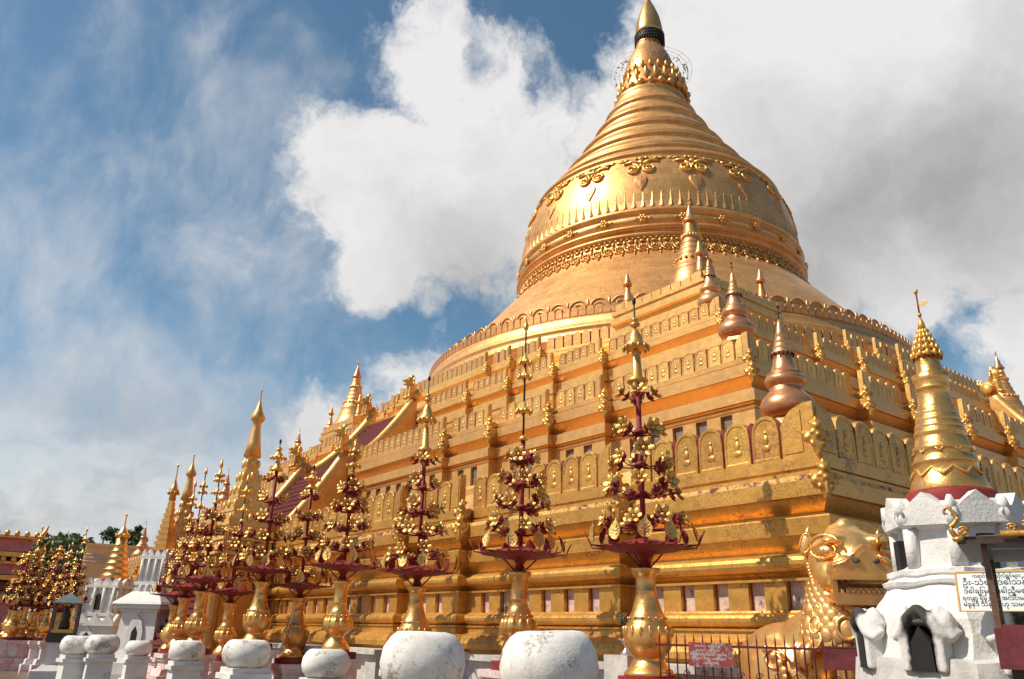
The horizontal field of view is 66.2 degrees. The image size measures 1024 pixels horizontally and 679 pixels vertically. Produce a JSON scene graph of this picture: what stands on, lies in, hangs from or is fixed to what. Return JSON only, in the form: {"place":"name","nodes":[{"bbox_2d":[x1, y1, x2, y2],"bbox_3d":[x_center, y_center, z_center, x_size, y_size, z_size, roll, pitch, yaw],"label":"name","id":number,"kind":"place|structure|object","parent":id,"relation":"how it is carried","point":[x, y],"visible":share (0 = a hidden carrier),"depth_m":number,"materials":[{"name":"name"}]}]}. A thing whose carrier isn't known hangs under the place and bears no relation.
{"place":"outdoors","nodes":[
{"label":"outdoors","id":0,"kind":"place"},
{"bbox_2d":[0,526,49,632],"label":"pink pavilion","id":1,"kind":"structure","parent":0,"point":[13,548],"depth_m":38.52,"materials":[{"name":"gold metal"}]},
{"bbox_2d":[0,671,120,678],"bbox_3d":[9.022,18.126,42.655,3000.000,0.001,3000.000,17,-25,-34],"label":"ground","id":2,"kind":"structure","parent":0,"point":[13,675],"depth_m":26.08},
{"bbox_2d":[0,640,7,662],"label":"painted plinth","id":3,"kind":"structure","parent":2,"relation":"on","point":[3,648],"depth_m":28.38,"materials":[{"name":"pink paint"}]},
{"bbox_2d":[0,548,33,639],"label":"flower offering tree","id":4,"kind":"object","parent":3,"relation":"on","point":[10,629],"visible":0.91,"depth_m":29.08,"materials":[{"name":"red paint"}]},
{"bbox_2d":[8,525,45,639],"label":"flower offering tree","id":5,"kind":"object","parent":3,"relation":"on","point":[22,627],"visible":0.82,"depth_m":29.35,"materials":[{"name":"red paint"}]},
{"bbox_2d":[0,640,31,670],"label":"painted plinth","id":6,"kind":"structure","parent":2,"relation":"on","point":[11,653],"depth_m":28.44,"materials":[{"name":"pink paint"}]},
{"bbox_2d":[19,541,53,639],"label":"flower offering tree","id":7,"kind":"object","parent":6,"relation":"on","point":[31,629],"visible":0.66,"depth_m":29.41,"materials":[{"name":"red paint"}]},
{"bbox_2d":[8,640,30,670],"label":"painted plinth","id":8,"kind":"structure","parent":2,"relation":"on","point":[23,651],"depth_m":28.60,"materials":[{"name":"pink paint"}]},
{"bbox_2d":[18,640,38,671],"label":"painted plinth","id":9,"kind":"structure","parent":2,"relation":"on","point":[33,650],"depth_m":28.36,"materials":[{"name":"pink paint"}]},
{"bbox_2d":[30,543,65,640],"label":"flower offering tree","id":10,"kind":"object","parent":9,"relation":"on","point":[43,626],"visible":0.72,"depth_m":29.22,"materials":[{"name":"red paint"}]},
{"bbox_2d":[28,641,47,671],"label":"painted plinth","id":11,"kind":"structure","parent":2,"relation":"on","point":[39,660],"depth_m":28.09,"materials":[{"name":"white paint"}]},
{"bbox_2d":[40,542,73,640],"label":"flower offering tree","id":12,"kind":"object","parent":11,"relation":"on","point":[68,576],"visible":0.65,"depth_m":29.21,"materials":[{"name":"red paint"}]},
{"bbox_2d":[54,527,92,602],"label":"flower offering tree","id":13,"kind":"object","parent":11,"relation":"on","point":[79,567],"visible":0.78,"depth_m":29.56,"materials":[{"name":"red paint"}]},
{"bbox_2d":[0,531,85,616],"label":"broadleaf tree","id":14,"kind":"object","parent":2,"relation":"on","point":[74,537],"visible":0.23,"depth_m":65.88,"materials":[{"name":"green plant"}]},
{"bbox_2d":[28,593,83,678],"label":"lantern case","id":15,"kind":"object","parent":2,"relation":"on","point":[65,615],"visible":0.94,"depth_m":22.04,"materials":[{"name":"paint"}]},
{"bbox_2d":[55,635,88,678],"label":"post","id":16,"kind":"object","parent":2,"relation":"on","point":[71,663],"visible":0.82,"depth_m":18.31,"materials":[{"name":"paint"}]},
{"bbox_2d":[54,536,94,594],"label":"broadleaf tree","id":17,"kind":"object","parent":2,"relation":"on","point":[81,546],"visible":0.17,"depth_m":77.56,"materials":[{"name":"green plant"}]},
{"bbox_2d":[77,526,119,572],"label":"broadleaf tree","id":18,"kind":"object","parent":2,"relation":"on","point":[109,533],"visible":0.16,"depth_m":82.22,"materials":[{"name":"green plant"}]},
{"bbox_2d":[81,635,119,678],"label":"post","id":19,"kind":"object","parent":2,"relation":"on","point":[99,658],"visible":1,"depth_m":18.12,"materials":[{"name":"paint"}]},
{"bbox_2d":[77,513,137,635],"bbox_3d":[-17.471,10.831,34.349,2.776,6.385,2.762,-2,-21,10],"label":"white shrine","id":20,"kind":"object","parent":2,"relation":"on","point":[100,614],"visible":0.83,"depth_m":33.51,"materials":[{"name":"paint"}]},
{"bbox_2d":[112,524,143,545],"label":"broadleaf tree","id":21,"kind":"object","parent":2,"relation":"on","point":[135,535],"visible":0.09,"depth_m":88.17,"materials":[{"name":"green plant"}]},
{"bbox_2d":[118,640,152,678],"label":"stone bowl","id":22,"kind":"object","parent":2,"relation":"on","point":[136,660],"visible":1,"depth_m":20.97,"materials":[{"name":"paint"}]},
{"bbox_2d":[111,463,181,674],"bbox_3d":[-13.460,8.592,30.100,2.229,7.767,2.226,-3,-21,12],"label":"white shrine","id":23,"kind":"object","parent":2,"relation":"on","point":[145,614],"visible":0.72,"depth_m":28.94,"materials":[{"name":"paint"}]},
{"bbox_2d":[164,640,204,678],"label":"stone bowl","id":24,"kind":"object","parent":2,"relation":"on","point":[185,656],"visible":1,"depth_m":16.20,"materials":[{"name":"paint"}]},
{"bbox_2d":[188,390,273,652],"bbox_3d":[-9.347,6.056,27.393,2.153,9.000,2.178,17,-25,-34],"label":"gate shrine","id":25,"kind":"object","parent":2,"relation":"on","point":[214,607],"visible":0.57,"depth_m":26.69,"materials":[{"name":"gold metal"}]},
{"bbox_2d":[215,639,271,678],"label":"stone bowl","id":26,"kind":"object","parent":2,"relation":"on","point":[245,658],"visible":1,"depth_m":12.13,"materials":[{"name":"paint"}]},
{"bbox_2d":[271,663,305,678],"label":"painted plinth","id":27,"kind":"structure","parent":2,"relation":"on","point":[286,671],"depth_m":20.15,"materials":[{"name":"pink paint"}]},
{"bbox_2d":[267,465,334,663],"bbox_3d":[-5.700,6.038,21.486,1.882,5.244,1.790,-17,-27,41],"label":"flower offering tree","id":28,"kind":"object","parent":27,"relation":"on","point":[295,632],"visible":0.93,"depth_m":20.99,"materials":[{"name":"red paint"}]},
{"bbox_2d":[299,648,349,678],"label":"stone bowl","id":29,"kind":"object","parent":2,"relation":"on","point":[316,663],"visible":1,"depth_m":11.85,"materials":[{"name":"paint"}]},
{"bbox_2d":[379,631,465,678],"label":"stone bowl","id":30,"kind":"object","parent":2,"relation":"on","point":[417,655],"visible":1,"depth_m":7.18,"materials":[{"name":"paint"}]},
{"bbox_2d":[500,630,600,678],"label":"stone bowl","id":31,"kind":"object","parent":2,"relation":"on","point":[535,654],"visible":1,"depth_m":6.19,"materials":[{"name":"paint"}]},
{"bbox_2d":[127,0,1023,678],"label":"golden pagoda","id":32,"kind":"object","parent":2,"relation":"on","point":[759,494],"visible":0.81,"depth_m":23.05,"materials":[{"name":"gold metal"}]},
{"bbox_2d":[131,521,148,556],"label":"corner stupa","id":33,"kind":"object","parent":32,"relation":"on","point":[141,546],"visible":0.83,"depth_m":48.79,"materials":[{"name":"gold metal"}]},
{"bbox_2d":[173,455,198,576],"bbox_3d":[-13.404,8.329,31.572,1.810,7.500,1.825,17,-25,-34],"label":"gate shrine","id":34,"kind":"object","parent":32,"relation":"on","point":[181,514],"visible":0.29,"depth_m":31.90,"materials":[{"name":"gold metal"}]},
{"bbox_2d":[217,472,229,504],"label":"corner stupa","id":35,"kind":"object","parent":32,"relation":"on","point":[225,489],"visible":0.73,"depth_m":49.30,"materials":[{"name":"gold metal"}]},
{"bbox_2d":[289,432,302,458],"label":"corner stupa","id":36,"kind":"object","parent":32,"relation":"on","point":[298,439],"visible":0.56,"depth_m":50.02,"materials":[{"name":"gold metal"}]},
{"bbox_2d":[287,443,308,467],"bbox_3d":[-9.516,5.201,35.081,0.992,1.154,0.593,17,-25,-34],"label":"lion statue","id":37,"kind":"object","parent":32,"relation":"attached to","point":[297,459],"visible":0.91,"depth_m":34.86,"materials":[{"name":"gold metal"}]},
{"bbox_2d":[326,406,333,426],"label":"finial urn","id":38,"kind":"object","parent":32,"relation":"on","point":[330,420],"visible":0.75,"depth_m":50.36,"materials":[{"name":"gold metal"}]},
{"bbox_2d":[334,424,355,451],"bbox_3d":[-6.697,3.982,31.657,0.992,1.154,0.593,17,-25,-34],"label":"lion statue","id":39,"kind":"object","parent":32,"relation":"attached to","point":[345,442],"visible":0.85,"depth_m":31.42,"materials":[{"name":"gold metal"}]},
{"bbox_2d":[333,361,366,424],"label":"corner stupa","id":40,"kind":"object","parent":32,"relation":"on","point":[349,407],"visible":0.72,"depth_m":50.49,"materials":[{"name":"gold metal"}]},
{"bbox_2d":[355,394,362,417],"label":"finial urn","id":41,"kind":"object","parent":32,"relation":"on","point":[358,410],"visible":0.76,"depth_m":47.62,"materials":[{"name":"gold metal"}]},
{"bbox_2d":[360,394,378,416],"bbox_3d":[-6.810,3.190,37.623,0.992,1.154,0.593,17,-25,-34],"label":"lion statue","id":42,"kind":"object","parent":32,"relation":"attached to","point":[368,408],"visible":0.97,"depth_m":37.39,"materials":[{"name":"gold metal"}]},
{"bbox_2d":[402,375,422,399],"bbox_3d":[-4.358,2.130,34.645,0.992,1.154,0.593,17,-25,-34],"label":"lion statue","id":43,"kind":"object","parent":32,"relation":"attached to","point":[412,390],"visible":0.98,"depth_m":34.41,"materials":[{"name":"gold metal"}]},
{"bbox_2d":[623,273,631,302],"bbox_3d":[4.555,-1.806,30.892,0.670,1.800,0.680,17,-25,-34],"label":"finial urn","id":44,"kind":"object","parent":32,"relation":"on","point":[627,284],"visible":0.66,"depth_m":30.86,"materials":[{"name":"gold metal"}]},
{"bbox_2d":[670,197,716,284],"bbox_3d":[7.095,-3.438,30.945,2.700,5.000,2.700,17,-25,-34],"label":"corner stupa","id":45,"kind":"object","parent":32,"relation":"on","point":[684,263],"visible":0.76,"depth_m":30.50,"materials":[{"name":"gold metal"}]},
{"bbox_2d":[695,240,704,271],"bbox_3d":[6.761,-2.760,28.212,0.670,1.800,0.680,17,-25,-34],"label":"finial urn","id":46,"kind":"object","parent":32,"relation":"on","point":[699,252],"visible":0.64,"depth_m":28.19,"materials":[{"name":"gold metal"}]},
{"bbox_2d":[697,252,724,306],"bbox_3d":[6.441,-1.531,25.496,0.886,2.941,0.886,17,-25,-34],"label":"corner stupa","id":47,"kind":"object","parent":32,"relation":"on","point":[710,288],"visible":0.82,"depth_m":25.29,"materials":[{"name":"gold metal"}]},
{"bbox_2d":[718,262,755,344],"bbox_3d":[5.814,-0.587,20.412,0.958,3.181,0.958,17,-25,-34],"label":"corner stupa","id":48,"kind":"object","parent":32,"relation":"on","point":[736,323],"visible":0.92,"depth_m":20.14,"materials":[{"name":"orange metal"}]},
{"bbox_2d":[756,269,766,298],"bbox_3d":[9.604,-1.909,30.250,0.670,1.800,0.680,17,-25,-34],"label":"finial urn","id":49,"kind":"object","parent":32,"relation":"on","point":[760,280],"visible":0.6,"depth_m":30.23,"materials":[{"name":"gold metal"}]},
{"bbox_2d":[759,305,814,422],"bbox_3d":[5.115,0.881,14.678,0.999,3.317,0.999,17,-25,-34],"label":"corner stupa","id":50,"kind":"object","parent":32,"relation":"on","point":[785,381],"visible":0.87,"depth_m":14.43,"materials":[{"name":"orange metal"}]},
{"bbox_2d":[979,366,1006,393],"bbox_3d":[19.323,1.648,31.635,0.593,1.154,0.992,17,-25,-34],"label":"lion statue","id":51,"kind":"object","parent":32,"relation":"attached to","point":[992,383],"visible":0.98,"depth_m":31.41,"materials":[{"name":"gold metal"}]},
{"bbox_2d":[994,352,1023,409],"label":"corner stupa","id":52,"kind":"object","parent":32,"relation":"on","point":[1010,396],"visible":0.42,"depth_m":45.47,"materials":[{"name":"gold metal"}]},
{"bbox_2d":[740,518,893,678],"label":"guardian lion","id":53,"kind":"object","parent":2,"relation":"on","point":[849,565],"visible":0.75,"depth_m":9.43},
{"bbox_2d":[850,289,1023,678],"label":"white stupa","id":54,"kind":"object","parent":2,"relation":"on","point":[915,624],"visible":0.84,"depth_m":6.98,"materials":[{"name":"paint"}]},
{"bbox_2d":[954,571,991,611],"bbox_3d":[3.842,1.987,6.202,0.588,0.314,0.022,-13,-36,34],"label":"lettered board","id":55,"kind":"object","parent":54,"relation":"attached to","point":[972,591],"visible":0.34,"depth_m":6.30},
{"bbox_2d":[942,506,1023,678],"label":"donation cabinet","id":56,"kind":"object","parent":2,"relation":"on","point":[1000,556],"visible":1,"depth_m":4.58,"materials":[{"name":"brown wood"}]},
{"bbox_3d":[-21.736,13.231,33.432,1.125,1.020,1.125,17,-25,-34],"label":"painted plinth","id":57,"kind":"object","parent":2,"relation":"on","visible":0},
{"bbox_2d":[0,551,27,636],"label":"flower offering tree","id":58,"kind":"object","parent":57,"relation":"on","point":[8,610],"visible":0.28,"depth_m":34.04,"materials":[{"name":"red paint"}]},
{"bbox_2d":[15,543,37,632],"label":"flower offering tree","id":59,"kind":"object","parent":57,"relation":"on","point":[19,615],"visible":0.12,"depth_m":34.16,"materials":[{"name":"red paint"}]},
{"bbox_3d":[-20.539,13.099,32.996,1.125,1.020,1.125,17,-25,-34],"label":"painted plinth","id":60,"kind":"object","parent":2,"relation":"on","visible":0},
{"bbox_2d":[22,548,46,633],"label":"flower offering tree","id":61,"kind":"object","parent":60,"relation":"on","point":[30,615],"visible":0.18,"depth_m":33.58,"materials":[{"name":"red paint"}]},
{"bbox_2d":[36,552,59,634],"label":"flower offering tree","id":62,"kind":"object","parent":60,"relation":"on","point":[42,611],"visible":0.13,"depth_m":34.07,"materials":[{"name":"red paint"}]},
{"bbox_3d":[-20.175,13.181,33.188,1.125,1.020,1.125,17,-25,-34],"label":"painted plinth","id":63,"kind":"object","parent":2,"relation":"on","visible":0},
{"bbox_2d":[47,545,69,612],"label":"flower offering tree","id":64,"kind":"object","parent":63,"relation":"on","point":[64,567],"visible":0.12,"depth_m":34.62,"materials":[{"name":"red paint"}]},
{"bbox_2d":[51,550,78,608],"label":"flower offering tree","id":65,"kind":"object","parent":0,"point":[71,587],"visible":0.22,"depth_m":33.78,"materials":[{"name":"red paint"}]},
{"bbox_2d":[77,543,151,598],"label":"buff hall","id":66,"kind":"structure","parent":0,"point":[95,558],"depth_m":51.62,"materials":[{"name":"paint"}]},
{"bbox_2d":[147,657,157,673],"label":"painted plinth","id":67,"kind":"structure","parent":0,"point":[152,665],"depth_m":25.22,"materials":[{"name":"pink paint"}]},
{"bbox_2d":[148,480,198,657],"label":"flower offering tree","id":68,"kind":"object","parent":67,"relation":"on","point":[174,594],"visible":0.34,"depth_m":26.31,"materials":[{"name":"red paint"}]},
{"bbox_2d":[146,653,170,678],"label":"painted plinth","id":69,"kind":"structure","parent":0,"point":[159,671],"depth_m":23.61,"materials":[{"name":"pink paint"}]},
{"bbox_2d":[156,467,211,653],"bbox_3d":[-10.271,6.962,25.184,1.790,5.787,1.882,4,-21,-5],"label":"flower offering tree","id":70,"kind":"object","parent":69,"relation":"on","point":[176,630],"visible":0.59,"depth_m":24.58,"materials":[{"name":"red paint"}]},
{"bbox_2d":[164,654,216,678],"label":"painted plinth","id":71,"kind":"structure","parent":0,"point":[206,660],"depth_m":21.12,"materials":[{"name":"pink paint"}]},
{"bbox_2d":[171,459,238,654],"bbox_3d":[-8.630,6.051,22.299,1.790,5.357,1.882,-4,-21,14],"label":"flower offering tree","id":72,"kind":"object","parent":71,"relation":"on","point":[196,625],"visible":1,"depth_m":21.92,"materials":[{"name":"red paint"}]},
{"bbox_2d":[208,661,226,678],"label":"painted plinth","id":73,"kind":"structure","parent":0,"point":[214,667],"depth_m":22.66,"materials":[{"name":"pink paint"}]},
{"bbox_2d":[205,474,255,660],"bbox_3d":[-8.527,6.921,24.240,1.882,5.568,1.790,-10,-24,26],"label":"flower offering tree","id":74,"kind":"object","parent":73,"relation":"on","point":[225,632],"visible":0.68,"depth_m":23.70,"materials":[{"name":"red paint"}]},
{"bbox_2d":[262,649,278,673],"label":"painted plinth","id":75,"kind":"structure","parent":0,"point":[274,653],"depth_m":19.81,"materials":[{"name":"pink paint"}]},
{"bbox_2d":[229,439,299,649],"bbox_3d":[-6.514,5.334,20.942,1.882,5.446,1.790,-13,-25,35],"label":"flower offering tree","id":76,"kind":"object","parent":75,"relation":"on","point":[257,618],"visible":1,"depth_m":20.50,"materials":[{"name":"red paint"}]},
{"bbox_2d":[342,659,364,678],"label":"painted plinth","id":77,"kind":"structure","parent":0,"point":[354,666],"depth_m":17.01,"materials":[{"name":"pink paint"}]},
{"bbox_2d":[303,439,381,658],"bbox_3d":[-3.830,4.704,18.124,1.882,4.927,1.790,-11,-24,29],"label":"flower offering tree","id":78,"kind":"object","parent":77,"relation":"on","point":[337,624],"visible":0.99,"depth_m":17.81,"materials":[{"name":"red paint"}]},
{"bbox_2d":[375,376,461,631],"bbox_3d":[-1.990,3.821,17.229,1.790,6.350,1.882,-7,-22,21],"label":"flower offering tree","id":79,"kind":"object","parent":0,"point":[415,619],"visible":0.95,"depth_m":16.85,"materials":[{"name":"red paint"}]},
{"bbox_2d":[477,669,501,678],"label":"painted plinth","id":80,"kind":"structure","parent":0,"point":[488,674],"depth_m":13.39,"materials":[{"name":"pink paint"}]},
{"bbox_2d":[469,319,571,670],"bbox_3d":[0.191,2.652,14.733,1.882,6.559,1.790,18,-26,-36],"label":"flower offering tree","id":81,"kind":"object","parent":80,"relation":"on","point":[518,615],"visible":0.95,"depth_m":14.20,"materials":[{"name":"red paint"}]},
{"bbox_2d":[0,0,1023,618],"label":"sky","id":82,"kind":"structure","parent":0,"point":[207,206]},
{"bbox_2d":[604,655,633,678],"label":"stone block","id":83,"kind":"structure","parent":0,"point":[615,666],"depth_m":11.93,"materials":[{"name":"white stone"}]},
{"bbox_2d":[619,613,630,654],"bbox_3d":[1.779,4.590,12.248,0.206,0.622,0.200,-1,-21,6],"label":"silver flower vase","id":84,"kind":"object","parent":83,"relation":"on","point":[623,619],"visible":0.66,"depth_m":12.26,"materials":[{"name":"metal"}]},
{"bbox_2d":[584,298,704,678],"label":"flower offering tree","id":85,"kind":"object","parent":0,"point":[647,624],"visible":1,"depth_m":11.80,"materials":[{"name":"red paint"}]},
{"bbox_3d":[2.926,4.878,8.846,1.848,0.500,2.828,17,-25,-34],"label":"red kerb wall","id":86,"kind":"object","parent":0,"visible":0},
{"bbox_2d":[655,631,856,678],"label":"red railing","id":87,"kind":"object","parent":86,"relation":"on","point":[756,647],"visible":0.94,"depth_m":9.29,"materials":[{"name":"metal"}]},
{"bbox_2d":[688,642,733,667],"bbox_3d":[2.392,3.795,9.456,0.520,0.270,0.012,-7,-22,20],"label":"metal notice","id":88,"kind":"object","parent":87,"relation":"attached to","point":[706,654],"visible":1,"depth_m":9.45,"materials":[{"name":"red metal"}]},
{"bbox_2d":[822,646,857,670],"bbox_3d":[3.972,3.606,8.858,0.870,0.250,0.036,-6,-22,20],"label":"red board","id":89,"kind":"object","parent":87,"relation":"attached to","point":[839,658],"visible":0.36,"depth_m":8.93,"materials":[{"name":"red metal"}]}
]}

